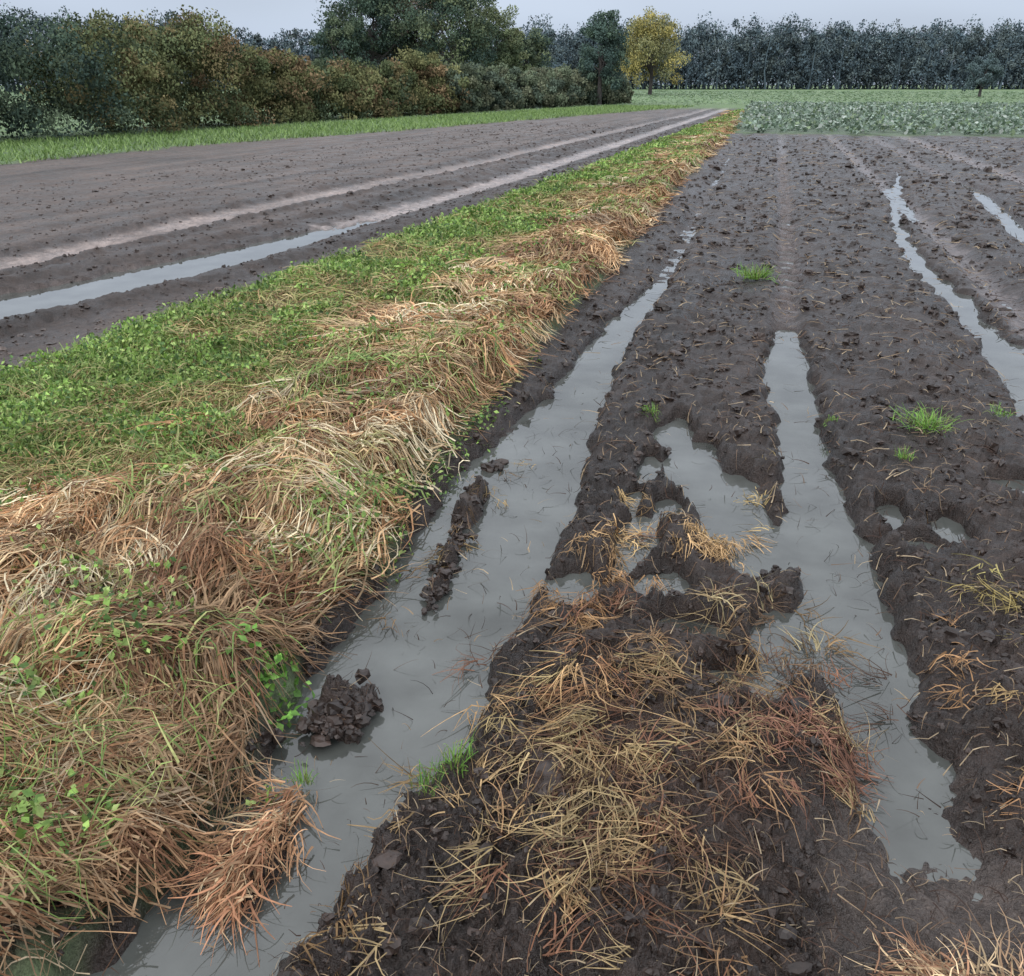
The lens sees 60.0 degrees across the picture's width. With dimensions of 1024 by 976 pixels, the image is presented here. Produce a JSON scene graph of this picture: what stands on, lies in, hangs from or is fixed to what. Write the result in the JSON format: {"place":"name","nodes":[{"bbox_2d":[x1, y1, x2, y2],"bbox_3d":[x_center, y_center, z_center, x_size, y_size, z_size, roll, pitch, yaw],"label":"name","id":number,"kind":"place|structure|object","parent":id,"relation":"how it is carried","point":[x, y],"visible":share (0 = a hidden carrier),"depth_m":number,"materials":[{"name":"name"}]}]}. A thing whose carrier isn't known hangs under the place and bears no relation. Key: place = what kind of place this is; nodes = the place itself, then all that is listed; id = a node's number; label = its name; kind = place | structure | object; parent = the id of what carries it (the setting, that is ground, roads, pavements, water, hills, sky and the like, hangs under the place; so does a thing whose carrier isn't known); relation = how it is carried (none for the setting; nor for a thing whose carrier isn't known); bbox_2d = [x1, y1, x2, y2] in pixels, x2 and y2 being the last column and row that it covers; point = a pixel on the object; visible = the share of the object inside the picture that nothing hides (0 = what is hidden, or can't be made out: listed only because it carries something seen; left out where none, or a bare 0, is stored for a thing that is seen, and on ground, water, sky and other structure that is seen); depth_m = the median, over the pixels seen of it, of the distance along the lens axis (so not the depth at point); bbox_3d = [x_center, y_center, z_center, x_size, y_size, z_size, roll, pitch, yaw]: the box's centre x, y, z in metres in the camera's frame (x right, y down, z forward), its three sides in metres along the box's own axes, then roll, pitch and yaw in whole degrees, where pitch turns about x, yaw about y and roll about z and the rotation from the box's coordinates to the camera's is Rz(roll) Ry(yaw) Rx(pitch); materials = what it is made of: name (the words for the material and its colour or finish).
{"place":"outdoors","nodes":[
{"label":"outdoors","id":0,"kind":"place"},
{"bbox_2d":[0,85,1023,975],"bbox_3d":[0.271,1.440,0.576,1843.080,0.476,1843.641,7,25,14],"label":"ground","id":1,"kind":"structure","parent":0,"point":[76,173],"depth_m":3.97,"materials":[{"name":"soil"}]},
{"bbox_2d":[0,2,208,92],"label":"distant woodland","id":2,"kind":"object","parent":1,"relation":"on","point":[14,84],"visible":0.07,"depth_m":158.45,"materials":[{"name":"green plant"}]},
{"bbox_2d":[0,205,428,318],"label":"rut puddle water","id":3,"kind":"structure","parent":1,"relation":"on","point":[15,303],"depth_m":8.10,"materials":[{"name":"grey liquid"}]},
{"bbox_2d":[0,4,634,142],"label":"hedge","id":4,"kind":"object","parent":1,"relation":"on","point":[416,83],"visible":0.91,"depth_m":33.06,"materials":[{"name":"green plant"}]},
{"bbox_2d":[309,9,378,70],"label":"broadleaf tree","id":5,"kind":"object","parent":1,"relation":"on","point":[334,34],"visible":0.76,"depth_m":84.97,"materials":[{"name":"green plant"}]},
{"bbox_2d":[311,0,421,66],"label":"broadleaf tree","id":6,"kind":"object","parent":1,"relation":"on","point":[372,8],"visible":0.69,"depth_m":87.17,"materials":[{"name":"green plant"}]},
{"bbox_2d":[0,104,744,975],"bbox_3d":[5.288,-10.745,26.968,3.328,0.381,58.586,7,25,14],"label":"grass verge","id":7,"kind":"structure","parent":1,"relation":"on","point":[198,548],"depth_m":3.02,"materials":[{"name":"beige plant"}]},
{"bbox_2d":[0,109,744,864],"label":"broadleaf weeds","id":8,"kind":"object","parent":1,"relation":"on","point":[256,361],"visible":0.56,"depth_m":4.91,"materials":[{"name":"green plant"}]},
{"bbox_2d":[180,25,567,90],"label":"distant woodland","id":9,"kind":"object","parent":1,"relation":"on","point":[257,40],"visible":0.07,"depth_m":185.59,"materials":[{"name":"green plant"}]},
{"bbox_2d":[364,0,450,65],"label":"broadleaf tree","id":10,"kind":"object","parent":1,"relation":"on","point":[416,31],"visible":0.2,"depth_m":90.57,"materials":[{"name":"green plant"}]},
{"bbox_2d":[399,0,500,67],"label":"broadleaf tree","id":11,"kind":"object","parent":1,"relation":"on","point":[459,41],"visible":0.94,"depth_m":85.06,"materials":[{"name":"green plant"}]},
{"bbox_2d":[459,0,529,70],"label":"broadleaf tree","id":12,"kind":"object","parent":1,"relation":"on","point":[509,55],"visible":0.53,"depth_m":91.95,"materials":[{"name":"green plant"}]},
{"bbox_2d":[0,90,1023,127],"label":"meadow grass","id":13,"kind":"structure","parent":1,"relation":"on","point":[837,95],"depth_m":108.04,"materials":[{"name":"green plant"}]},
{"bbox_2d":[0,122,1023,975],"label":"soil clods","id":14,"kind":"object","parent":1,"relation":"on","point":[322,718],"visible":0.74,"depth_m":3.08,"materials":[{"name":"brown soil"}]},
{"bbox_2d":[501,27,557,73],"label":"broadleaf tree","id":15,"kind":"object","parent":1,"relation":"on","point":[535,41],"visible":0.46,"depth_m":97.11,"materials":[{"name":"green plant"}]},
{"bbox_2d":[89,144,1023,975],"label":"rut puddle water","id":16,"kind":"structure","parent":1,"relation":"on","point":[907,764],"depth_m":2.88,"materials":[{"name":"grey liquid"}]},
{"bbox_2d":[100,134,1023,975],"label":"dead grass on mud","id":17,"kind":"structure","parent":1,"relation":"on","point":[234,872],"depth_m":2.12,"materials":[{"name":"plant"}]},
{"bbox_2d":[576,9,631,104],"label":"willow tree","id":18,"kind":"object","parent":1,"relation":"on","point":[600,33],"visible":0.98,"depth_m":65.83,"materials":[{"name":"green plant"}]},
{"bbox_2d":[289,261,1018,797],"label":"grass weed tufts","id":19,"kind":"object","parent":1,"relation":"on","point":[917,421],"visible":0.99,"depth_m":4.21,"materials":[{"name":"green plant"}]},
{"bbox_2d":[617,6,691,94],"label":"yellow autumn tree","id":20,"kind":"object","parent":1,"relation":"on","point":[657,30],"visible":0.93,"depth_m":119.20,"materials":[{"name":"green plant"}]},
{"bbox_2d":[519,11,1023,89],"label":"distant woodland","id":21,"kind":"object","parent":1,"relation":"on","point":[914,58],"visible":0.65,"depth_m":230.79,"materials":[{"name":"green plant"}]},
{"bbox_2d":[735,100,1023,135],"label":"cabbage crop","id":22,"kind":"object","parent":1,"relation":"on","point":[967,117],"visible":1,"depth_m":37.73,"materials":[{"name":"green plant"}]},
{"bbox_2d":[961,52,1005,96],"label":"round tree","id":23,"kind":"object","parent":1,"relation":"on","point":[981,67],"visible":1,"depth_m":106.39,"materials":[{"name":"green plant"}]},
{"bbox_2d":[0,0,1023,84],"label":"sky","id":24,"kind":"structure","parent":0,"point":[264,17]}
]}

